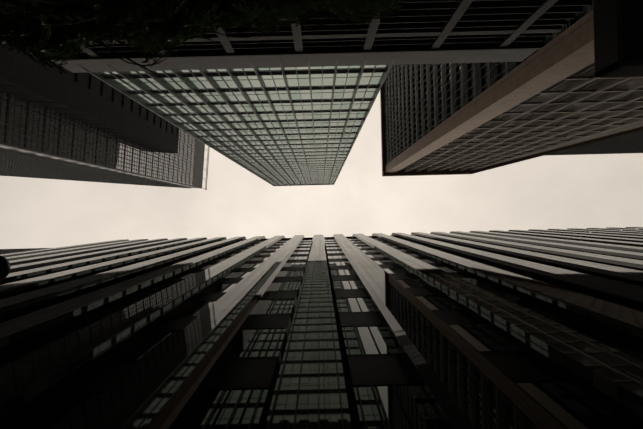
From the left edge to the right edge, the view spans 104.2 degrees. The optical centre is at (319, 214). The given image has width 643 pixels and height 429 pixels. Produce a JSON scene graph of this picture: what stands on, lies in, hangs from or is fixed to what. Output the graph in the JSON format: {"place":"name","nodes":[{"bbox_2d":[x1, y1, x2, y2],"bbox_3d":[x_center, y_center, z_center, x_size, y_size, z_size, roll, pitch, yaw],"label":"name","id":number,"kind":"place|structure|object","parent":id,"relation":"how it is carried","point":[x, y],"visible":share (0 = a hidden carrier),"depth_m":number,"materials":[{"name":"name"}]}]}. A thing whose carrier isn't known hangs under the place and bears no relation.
{"place":"outdoors","nodes":[
{"label":"outdoors","id":0,"kind":"place"},
{"bbox_2d":[50,0,591,72],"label":"pergola","id":1,"kind":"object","parent":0,"point":[448,31],"depth_m":25.80,"materials":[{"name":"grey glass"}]},
{"bbox_2d":[76,41,399,186],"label":"glass tower","id":2,"kind":"structure","parent":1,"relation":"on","point":[292,126],"depth_m":41.70,"materials":[{"name":"green"}]},
{"bbox_2d":[0,91,642,248],"label":"sky","id":3,"kind":"structure","parent":0,"point":[545,192],"materials":[{"name":"white"}]},
{"bbox_2d":[380,0,642,175],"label":"skyscraper","id":4,"kind":"structure","parent":0,"point":[553,94],"depth_m":59.92,"materials":[{"name":"brown stone"}]},
{"bbox_2d":[548,130,642,154],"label":"building","id":5,"kind":"structure","parent":0,"point":[629,143],"depth_m":188.57,"materials":[{"name":"grey"}]},
{"bbox_2d":[593,0,642,77],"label":"building","id":6,"kind":"structure","parent":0,"point":[618,38],"depth_m":2.91,"materials":[{"name":"black"}]},
{"bbox_3d":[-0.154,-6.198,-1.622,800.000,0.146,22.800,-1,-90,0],"label":"road and pavements","id":7,"kind":"structure","parent":0,"visible":0},
{"bbox_2d":[0,256,9,279],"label":"street lamp","id":8,"kind":"object","parent":7,"relation":"on","point":[4,267],"visible":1,"depth_m":5.40,"materials":[{"name":"paint"}]},
{"bbox_2d":[0,0,407,76],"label":"tree","id":9,"kind":"object","parent":7,"relation":"on","point":[57,29],"visible":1,"depth_m":3.27,"materials":[{"name":"green plant"}]},
{"label":"ground","id":10,"kind":"structure","parent":0,"visible":0},
{"bbox_2d":[0,40,209,189],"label":"skyscraper","id":11,"kind":"structure","parent":10,"relation":"on","point":[55,123],"depth_m":79.54,"materials":[{"name":"grey glass"}]},
{"bbox_2d":[0,227,642,428],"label":"skyscraper","id":12,"kind":"structure","parent":10,"relation":"on","point":[522,329],"depth_m":11.39,"materials":[{"name":"grey glass"}]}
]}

